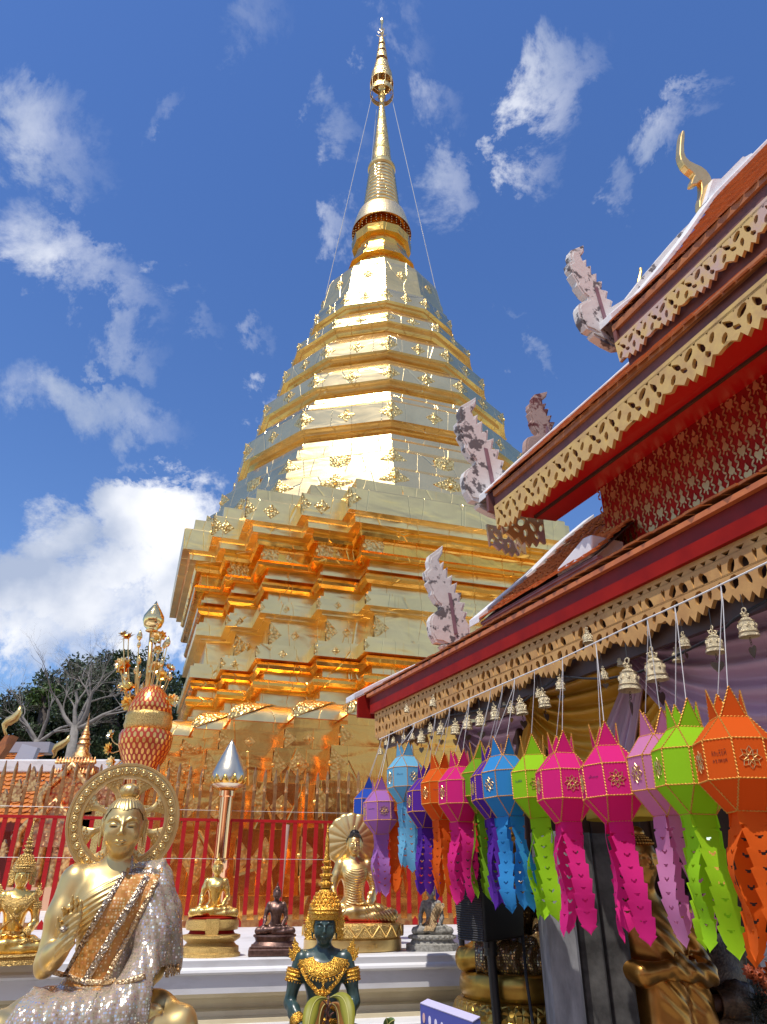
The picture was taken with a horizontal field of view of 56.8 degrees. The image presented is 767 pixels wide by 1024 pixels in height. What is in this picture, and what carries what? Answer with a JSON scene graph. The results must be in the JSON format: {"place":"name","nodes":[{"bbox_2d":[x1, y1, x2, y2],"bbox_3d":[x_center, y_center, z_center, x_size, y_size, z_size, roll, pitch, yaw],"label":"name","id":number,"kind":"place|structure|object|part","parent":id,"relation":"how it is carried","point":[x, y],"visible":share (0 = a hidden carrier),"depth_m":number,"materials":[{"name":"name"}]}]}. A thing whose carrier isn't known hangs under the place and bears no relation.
{"place":"outdoors","nodes":[
{"label":"outdoors","id":0,"kind":"place"},
{"bbox_2d":[0,0,766,839],"label":"sky","id":1,"kind":"structure","parent":0,"point":[176,176],"materials":[{"name":"blue"}]},
{"bbox_2d":[346,131,766,748],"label":"pavilion","id":2,"kind":"structure","parent":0,"point":[658,441],"depth_m":3.24,"materials":[{"name":"wood"}]},
{"bbox_2d":[378,740,382,754],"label":"wind bell","id":3,"kind":"object","parent":2,"relation":"hanging from","point":[380,752],"visible":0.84,"depth_m":4.37,"materials":[{"name":"silver metal"}]},
{"bbox_2d":[456,712,547,761],"bbox_3d":[0.705,1.376,3.946,0.103,0.611,1.134,12,-30,-22],"label":"drape","id":4,"kind":"object","parent":2,"relation":"hanging from","point":[501,734],"visible":0.2,"depth_m":4.13,"materials":[{"name":"fabric"}]},
{"bbox_2d":[517,695,546,758],"bbox_3d":[0.749,1.231,3.736,0.064,0.548,0.400,12,-30,-21],"label":"drape","id":5,"kind":"object","parent":2,"relation":"hanging from","point":[526,733],"visible":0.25,"depth_m":3.73,"materials":[{"name":"gold fabric"}]},
{"bbox_2d":[379,562,766,739],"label":"string","id":6,"kind":"object","parent":2,"relation":"attached to","point":[729,580],"visible":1,"depth_m":2.35,"materials":[{"name":"white fabric"}]},
{"bbox_2d":[353,737,381,863],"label":"paper lantern","id":7,"kind":"object","parent":6,"relation":"hanging from","point":[363,794],"visible":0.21,"depth_m":4.34,"materials":[{"name":"blue paper"}]},
{"bbox_2d":[363,738,397,896],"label":"paper lantern","id":8,"kind":"object","parent":6,"relation":"hanging from","point":[380,819],"visible":0.94,"depth_m":3.85,"materials":[{"name":"purple paper"}]},
{"bbox_2d":[385,728,407,893],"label":"paper lantern","id":9,"kind":"object","parent":6,"relation":"hanging from","point":[396,868],"visible":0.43,"depth_m":3.84,"materials":[{"name":"orange paper"}]},
{"bbox_2d":[386,724,421,872],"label":"paper lantern","id":10,"kind":"object","parent":6,"relation":"hanging from","point":[402,773],"visible":0.79,"depth_m":3.56,"materials":[{"name":"blue paper"}]},
{"bbox_2d":[407,714,440,901],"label":"paper lantern","id":11,"kind":"object","parent":6,"relation":"hanging from","point":[419,816],"visible":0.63,"depth_m":3.38,"materials":[{"name":"purple paper"}]},
{"bbox_2d":[420,708,451,896],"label":"paper lantern","id":12,"kind":"object","parent":6,"relation":"hanging from","point":[429,797],"visible":0.71,"depth_m":3.27,"materials":[{"name":"orange paper"}]},
{"bbox_2d":[438,702,478,904],"bbox_3d":[0.337,1.245,3.102,0.184,0.833,0.184,12,-30,-21],"label":"paper lantern","id":13,"kind":"object","parent":6,"relation":"hanging from","point":[455,806],"visible":0.88,"depth_m":3.02,"materials":[{"name":"pink paper"}]},
{"bbox_2d":[461,690,497,903],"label":"paper lantern","id":14,"kind":"object","parent":6,"relation":"hanging from","point":[468,772],"visible":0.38,"depth_m":2.98,"materials":[{"name":"green paper"}]},
{"bbox_2d":[470,684,514,909],"bbox_3d":[0.467,1.149,2.897,0.184,0.837,0.282,4,-29,-7],"label":"paper lantern","id":15,"kind":"object","parent":6,"relation":"hanging from","point":[481,806],"visible":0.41,"depth_m":2.87,"materials":[{"name":"purple paper"}]},
{"bbox_2d":[481,679,536,913],"bbox_3d":[0.480,1.079,2.751,0.184,0.839,0.192,17,-34,-32],"label":"paper lantern","id":16,"kind":"object","parent":6,"relation":"hanging from","point":[501,803],"visible":0.81,"depth_m":2.67,"materials":[{"name":"blue paper"}]},
{"bbox_2d":[511,671,560,921],"bbox_3d":[0.576,1.043,2.661,0.184,0.860,0.202,-5,-27,9],"label":"paper lantern","id":17,"kind":"object","parent":6,"relation":"hanging from","point":[528,765],"visible":0.8,"depth_m":2.58,"materials":[{"name":"green paper"}]},
{"bbox_2d":[535,659,596,935],"bbox_3d":[0.627,0.960,2.455,0.184,0.887,0.184,3,-29,-3],"label":"paper lantern","id":18,"kind":"object","parent":6,"relation":"hanging from","point":[564,806],"visible":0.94,"depth_m":2.37,"materials":[{"name":"pink paper"}]},
{"bbox_2d":[578,643,656,945],"bbox_3d":[0.717,0.847,2.235,0.184,0.892,0.184,-4,-29,5],"label":"paper lantern","id":19,"kind":"object","parent":6,"relation":"hanging from","point":[612,802],"visible":0.84,"depth_m":2.14,"materials":[{"name":"pink paper"}]},
{"bbox_2d":[626,619,717,948],"bbox_3d":[0.821,0.764,2.085,0.184,0.887,0.184,6,-27,-15],"label":"paper lantern","id":20,"kind":"object","parent":6,"relation":"hanging from","point":[667,822],"visible":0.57,"depth_m":2.00,"materials":[{"name":"pink"}]},
{"bbox_2d":[650,607,745,960],"bbox_3d":[0.839,0.696,1.939,0.184,0.895,0.184,2,-26,-1],"label":"paper lantern","id":21,"kind":"object","parent":6,"relation":"hanging from","point":[695,806],"visible":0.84,"depth_m":1.85,"materials":[{"name":"green paper"}]},
{"bbox_2d":[692,585,766,968],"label":"paper lantern","id":22,"kind":"object","parent":6,"relation":"hanging from","point":[729,746],"visible":1,"depth_m":1.71,"materials":[{"name":"orange paper"}]},
{"bbox_2d":[523,665,663,761],"bbox_3d":[1.005,0.955,3.233,0.103,0.556,1.251,12,-30,-22],"label":"drape","id":23,"kind":"object","parent":2,"relation":"hanging from","point":[581,700],"visible":0.23,"depth_m":3.35,"materials":[{"name":"gold fabric"}]},
{"bbox_2d":[430,599,766,719],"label":"cable","id":24,"kind":"object","parent":2,"relation":"attached to","point":[728,624],"visible":0.54,"depth_m":2.57,"materials":[{"name":"black plastic"}]},
{"bbox_2d":[404,703,409,712],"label":"wind bell","id":25,"kind":"object","parent":24,"relation":"hanging from","point":[406,709],"visible":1,"depth_m":3.97,"materials":[{"name":"silver metal"}]},
{"bbox_2d":[417,727,425,752],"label":"wind bell","id":26,"kind":"object","parent":24,"relation":"hanging from","point":[421,737],"visible":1,"depth_m":3.91,"materials":[{"name":"silver metal"}]},
{"bbox_2d":[427,724,433,739],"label":"wind bell","id":27,"kind":"object","parent":24,"relation":"hanging from","point":[430,728],"visible":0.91,"depth_m":3.83,"materials":[{"name":"silver metal"}]},
{"bbox_2d":[429,694,436,706],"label":"wind bell","id":28,"kind":"object","parent":24,"relation":"hanging from","point":[433,702],"visible":1,"depth_m":3.70,"materials":[{"name":"silver metal"}]},
{"bbox_2d":[436,721,445,744],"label":"wind bell","id":29,"kind":"object","parent":24,"relation":"hanging from","point":[440,729],"visible":0.94,"depth_m":3.72,"materials":[{"name":"silver metal"}]},
{"bbox_2d":[450,718,459,745],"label":"wind bell","id":30,"kind":"object","parent":24,"relation":"hanging from","point":[455,729],"visible":0.98,"depth_m":3.59,"materials":[{"name":"silver metal"}]},
{"bbox_2d":[462,712,472,740],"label":"wind bell","id":31,"kind":"object","parent":24,"relation":"hanging from","point":[468,727],"visible":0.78,"depth_m":3.49,"materials":[{"name":"silver metal"}]},
{"bbox_2d":[475,700,486,738],"bbox_3d":[0.465,0.995,3.407,0.056,0.182,0.056,-5,-27,7],"label":"wind bell","id":32,"kind":"object","parent":24,"relation":"hanging from","point":[479,718],"visible":0.94,"depth_m":3.39,"materials":[{"name":"silver metal"}]},
{"bbox_2d":[490,694,500,720],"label":"wind bell","id":33,"kind":"object","parent":24,"relation":"hanging from","point":[493,712],"visible":0.85,"depth_m":3.29,"materials":[{"name":"silver metal"}]},
{"bbox_2d":[507,688,515,722],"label":"wind bell","id":34,"kind":"object","parent":24,"relation":"hanging from","point":[512,711],"visible":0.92,"depth_m":3.18,"materials":[{"name":"silver metal"}]},
{"bbox_2d":[515,684,528,728],"bbox_3d":[0.604,0.854,3.123,0.056,0.195,0.056,1,-30,-10],"label":"wind bell","id":35,"kind":"object","parent":24,"relation":"hanging from","point":[521,708],"visible":1,"depth_m":3.10,"materials":[{"name":"silver metal"}]},
{"bbox_2d":[535,677,540,697],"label":"wind bell","id":36,"kind":"object","parent":24,"relation":"hanging from","point":[537,694],"visible":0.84,"depth_m":3.02,"materials":[{"name":"silver metal"}]},
{"bbox_2d":[538,675,551,721],"bbox_3d":[0.673,0.782,2.985,0.054,0.195,0.054,6,-29,-20],"label":"wind bell","id":37,"kind":"object","parent":24,"relation":"hanging from","point":[544,701],"visible":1,"depth_m":2.96,"materials":[{"name":"silver metal"}]},
{"bbox_2d":[555,668,565,700],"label":"wind bell","id":38,"kind":"object","parent":24,"relation":"hanging from","point":[558,684],"visible":0.91,"depth_m":2.89,"materials":[{"name":"silver metal"}]},
{"bbox_2d":[582,627,593,644],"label":"wind bell","id":39,"kind":"object","parent":24,"relation":"hanging from","point":[587,637],"visible":0.98,"depth_m":2.68,"materials":[{"name":"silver metal"}]},
{"bbox_2d":[600,654,608,688],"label":"wind bell","id":40,"kind":"object","parent":24,"relation":"hanging from","point":[604,674],"visible":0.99,"depth_m":2.67,"materials":[{"name":"silver metal"}]},
{"bbox_2d":[617,658,625,666],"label":"wind bell","id":41,"kind":"object","parent":24,"relation":"hanging from","point":[619,663],"visible":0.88,"depth_m":2.71,"materials":[{"name":"silver metal"}]},
{"bbox_2d":[618,643,641,715],"bbox_3d":[0.884,0.600,2.561,0.081,0.266,0.081,17,-31,-22],"label":"wind bell","id":42,"kind":"object","parent":24,"relation":"hanging from","point":[628,679],"visible":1,"depth_m":2.54,"materials":[{"name":"silver metal"}]},
{"bbox_2d":[644,634,669,705],"bbox_3d":[0.936,0.537,2.447,0.079,0.259,0.079,0,-26,-6],"label":"wind bell","id":43,"kind":"object","parent":24,"relation":"hanging from","point":[661,673],"visible":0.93,"depth_m":2.42,"materials":[{"name":"silver metal"}]},
{"bbox_2d":[672,644,684,662],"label":"wind bell","id":44,"kind":"object","parent":24,"relation":"hanging from","point":[678,659],"visible":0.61,"depth_m":2.47,"materials":[{"name":"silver metal"}]},
{"bbox_2d":[678,621,690,658],"bbox_3d":[0.998,0.423,2.360,0.037,0.138,0.037,12,-31,-17],"label":"wind bell","id":45,"kind":"object","parent":24,"relation":"hanging from","point":[684,642],"visible":0.91,"depth_m":2.35,"materials":[{"name":"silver metal"}]},
{"bbox_2d":[705,609,724,671],"bbox_3d":[1.046,0.406,2.249,0.059,0.211,0.059,0,-28,7],"label":"wind bell","id":46,"kind":"object","parent":24,"relation":"hanging from","point":[712,641],"visible":0.94,"depth_m":2.23,"materials":[{"name":"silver metal"}]},
{"bbox_2d":[737,594,760,658],"bbox_3d":[1.098,0.344,2.143,0.060,0.199,0.060,7,-26,-16],"label":"wind bell","id":47,"kind":"object","parent":24,"relation":"hanging from","point":[747,625],"visible":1,"depth_m":2.13,"materials":[{"name":"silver metal"}]},
{"bbox_2d":[607,687,643,751],"bbox_3d":[1.026,0.854,3.099,0.063,0.501,0.509,12,-30,-21],"label":"drape","id":48,"kind":"object","parent":2,"relation":"hanging from","point":[624,720],"visible":0.34,"depth_m":3.02,"materials":[{"name":"purple fabric"}]},
{"bbox_2d":[626,611,766,731],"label":"drape","id":49,"kind":"object","parent":2,"relation":"hanging from","point":[747,673],"visible":0.34,"depth_m":2.60,"materials":[{"name":"fabric"}]},
{"label":"ground","id":50,"kind":"structure","parent":0,"visible":0},
{"bbox_2d":[0,688,65,758],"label":"leafy tree","id":51,"kind":"object","parent":50,"relation":"on","point":[4,713],"visible":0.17,"depth_m":26.29,"materials":[{"name":"green plant"}]},
{"bbox_2d":[0,706,70,831],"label":"temple hall","id":52,"kind":"structure","parent":50,"relation":"on","point":[10,747],"depth_m":19.75,"materials":[{"name":"paint"}]},
{"bbox_2d":[25,683,65,776],"bbox_3d":[-12.695,10.197,25.115,1.598,8.315,1.373,7,-28,-13],"label":"leafy tree","id":53,"kind":"object","parent":50,"relation":"on","point":[39,698],"visible":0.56,"depth_m":26.43,"materials":[{"name":"green plant"}]},
{"bbox_2d":[0,659,117,758],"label":"bare tree","id":54,"kind":"object","parent":50,"relation":"on","point":[28,729],"visible":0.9,"depth_m":23.43,"materials":[{"name":"grey plant"}]},
{"bbox_2d":[0,759,122,886],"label":"cloister hall","id":55,"kind":"structure","parent":50,"relation":"on","point":[24,764],"depth_m":14.41,"materials":[{"name":"paint"}]},
{"bbox_2d":[0,651,126,780],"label":"leafy tree","id":56,"kind":"object","parent":50,"relation":"on","point":[40,683],"visible":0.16,"depth_m":27.55,"materials":[{"name":"green plant"}]},
{"bbox_2d":[0,713,126,910],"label":"gate shrine","id":57,"kind":"object","parent":50,"relation":"on","point":[81,754],"visible":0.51,"depth_m":9.98,"materials":[{"name":"gold ceramic"}]},
{"bbox_2d":[23,627,178,758],"bbox_3d":[-9.115,7.935,22.268,5.566,9.670,3.762,0,-28,0],"label":"bare tree","id":58,"kind":"object","parent":50,"relation":"on","point":[76,725],"visible":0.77,"depth_m":22.80,"materials":[{"name":"grey plant"}]},
{"bbox_2d":[47,646,183,759],"bbox_3d":[-9.233,9.643,25.405,6.132,9.568,5.124,0,-28,0],"label":"leafy tree","id":59,"kind":"object","parent":50,"relation":"on","point":[99,741],"visible":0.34,"depth_m":25.54,"materials":[{"name":"green plant"}]},
{"bbox_2d":[89,601,178,857],"bbox_3d":[-2.593,3.069,7.420,0.936,4.535,0.924,11,-30,-20],"label":"lotus urn","id":60,"kind":"object","parent":50,"relation":"on","point":[145,736],"visible":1,"depth_m":7.69,"materials":[{"name":"metal"}]},
{"bbox_2d":[155,675,185,720],"bbox_3d":[-8.200,10.362,26.208,2.619,9.039,2.589,0,-28,0],"label":"leafy tree","id":61,"kind":"object","parent":50,"relation":"on","point":[183,679],"visible":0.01,"depth_m":28.12,"materials":[{"name":"green plant"}]},
{"bbox_2d":[0,911,766,1023],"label":"platform","id":62,"kind":"structure","parent":50,"relation":"on","point":[401,985],"depth_m":3.42,"materials":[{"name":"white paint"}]},
{"bbox_2d":[0,818,43,965],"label":"seated statue","id":63,"kind":"object","parent":62,"relation":"on","point":[19,944],"visible":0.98,"depth_m":3.25,"materials":[{"name":"gold metal"}]},
{"bbox_2d":[183,854,240,958],"bbox_3d":[-0.855,1.979,3.592,0.296,0.456,0.231,6,-28,-11],"label":"seated statue","id":64,"kind":"object","parent":62,"relation":"on","point":[212,925],"visible":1,"depth_m":3.49,"materials":[{"name":"gold metal"}]},
{"bbox_2d":[210,739,246,901],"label":"lotus column","id":65,"kind":"structure","parent":62,"relation":"on","point":[228,778],"depth_m":6.06,"materials":[{"name":"gold metal"}]},
{"bbox_2d":[0,760,486,929],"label":"fence","id":66,"kind":"object","parent":62,"relation":"on","point":[256,922],"visible":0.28,"depth_m":6.02,"materials":[{"name":"red metal"}]},
{"bbox_2d":[248,883,295,956],"bbox_3d":[-0.546,2.058,3.602,0.249,0.322,0.169,4,-28,-7],"label":"seated statue","id":67,"kind":"object","parent":62,"relation":"on","point":[275,936],"visible":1,"depth_m":3.53,"materials":[{"name":"brown metal"}]},
{"bbox_2d":[282,824,289,892],"bbox_3d":[-0.929,3.277,6.552,0.043,0.724,0.102,-16,-32,28],"label":"leaning stick","id":68,"kind":"object","parent":62,"relation":"on","point":[287,835],"visible":0.31,"depth_m":6.63,"materials":[{"name":"beige wood"}]},
{"bbox_2d":[302,992,394,1023],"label":"potted plant","id":69,"kind":"object","parent":62,"relation":"on","point":[314,1011],"visible":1,"depth_m":1.58,"materials":[{"name":"green plant"}]},
{"bbox_2d":[301,813,403,952],"bbox_3d":[-0.165,2.040,3.955,0.552,0.686,0.410,3,-28,-6],"label":"seated statue","id":70,"kind":"object","parent":62,"relation":"on","point":[370,926],"visible":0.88,"depth_m":3.88,"materials":[{"name":"gold metal"}]},
{"bbox_2d":[406,882,458,951],"bbox_3d":[0.262,2.196,3.876,0.269,0.334,0.203,10,-29,-18],"label":"seated statue","id":71,"kind":"object","parent":62,"relation":"on","point":[431,934],"visible":0.87,"depth_m":3.79,"materials":[{"name":"stone"}]},
{"bbox_2d":[420,999,480,1023],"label":"sign board","id":72,"kind":"object","parent":62,"relation":"on","point":[433,1012],"visible":1,"depth_m":1.80,"materials":[{"name":"blue"}]},
{"bbox_2d":[717,808,766,937],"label":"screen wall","id":73,"kind":"structure","parent":62,"relation":"on","point":[723,817],"depth_m":4.30,"materials":[{"name":"brown wood"}]},
{"bbox_2d":[735,946,766,1023],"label":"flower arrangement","id":74,"kind":"object","parent":62,"relation":"on","point":[758,976],"visible":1,"depth_m":1.94,"materials":[{"name":"red plant"}]},
{"bbox_2d":[114,17,725,919],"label":"chedi","id":75,"kind":"structure","parent":50,"relation":"on","point":[302,607],"depth_m":10.15,"materials":[{"name":"gold metal"}]},
{"bbox_2d":[455,852,533,1023],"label":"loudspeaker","id":76,"kind":"object","parent":50,"relation":"on","point":[480,918],"visible":0.69,"depth_m":2.95,"materials":[{"name":"black plastic"}]},
{"bbox_2d":[453,827,546,1023],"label":"seated statue","id":77,"kind":"object","parent":50,"relation":"on","point":[474,997],"visible":0.31,"depth_m":2.99,"materials":[{"name":"gold metal"}]},
{"bbox_2d":[530,831,586,1023],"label":"pillar","id":78,"kind":"structure","parent":50,"relation":"on","point":[562,983],"depth_m":2.70,"materials":[{"name":"concrete"}]},
{"bbox_2d":[571,833,612,1023],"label":"pillar","id":79,"kind":"structure","parent":50,"relation":"on","point":[595,984],"depth_m":2.78,"materials":[{"name":"concrete"}]},
{"bbox_2d":[589,833,639,1023],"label":"pillar","id":80,"kind":"structure","parent":50,"relation":"on","point":[622,992],"depth_m":2.87,"materials":[{"name":"concrete"}]},
{"bbox_2d":[512,728,718,929],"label":"wall","id":81,"kind":"structure","parent":50,"relation":"on","point":[647,828],"depth_m":3.63,"materials":[{"name":"brown wood"}]},
{"bbox_3d":[0.878,2.147,3.352,0.256,2.100,0.020,0,-28,0],"label":"door panel","id":82,"kind":"part","parent":81,"relation":"part of","materials":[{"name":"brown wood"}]},
{"bbox_3d":[1.184,2.147,3.352,0.256,2.100,0.020,0,-28,0],"label":"door panel","id":83,"kind":"part","parent":81,"relation":"part of","materials":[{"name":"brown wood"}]},
{"bbox_3d":[1.490,2.147,3.352,0.256,2.100,0.020,0,-28,0],"label":"door panel","id":84,"kind":"part","parent":81,"relation":"part of","materials":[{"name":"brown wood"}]},
{"bbox_2d":[623,826,719,1023],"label":"standing statue","id":85,"kind":"object","parent":50,"relation":"on","point":[670,977],"visible":0.53,"depth_m":2.85,"materials":[{"name":"brown metal"}]},
{"bbox_2d":[586,805,652,821],"bbox_3d":[1.123,2.125,2.951,0.346,1.868,0.343,0,-28,0],"label":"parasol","id":86,"kind":"object","parent":85,"relation":"on","point":[643,814],"visible":0.16,"depth_m":3.29,"materials":[{"name":"gold fabric"}]},
{"bbox_2d":[684,877,766,1023],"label":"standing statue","id":87,"kind":"object","parent":50,"relation":"on","point":[730,1005],"visible":0.18,"depth_m":3.00,"materials":[{"name":"brown metal"}]},
{"bbox_3d":[-0.870,2.110,1.899,0.800,1.120,0.520,0,-28,0],"label":"plinth","id":88,"kind":"object","parent":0,"visible":0},
{"bbox_2d":[0,763,197,1023],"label":"seated statue","id":89,"kind":"object","parent":88,"relation":"on","point":[115,909],"visible":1,"depth_m":2.18,"materials":[{"name":"gold metal"}]},
{"bbox_3d":[-0.215,2.401,2.153,0.500,0.840,0.400,0,-28,0],"label":"plinth","id":90,"kind":"object","parent":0,"visible":0},
{"bbox_2d":[284,825,360,1023],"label":"seated statue","id":91,"kind":"object","parent":90,"relation":"on","point":[324,967],"visible":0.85,"depth_m":2.52,"materials":[{"name":"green metal"}]}
]}

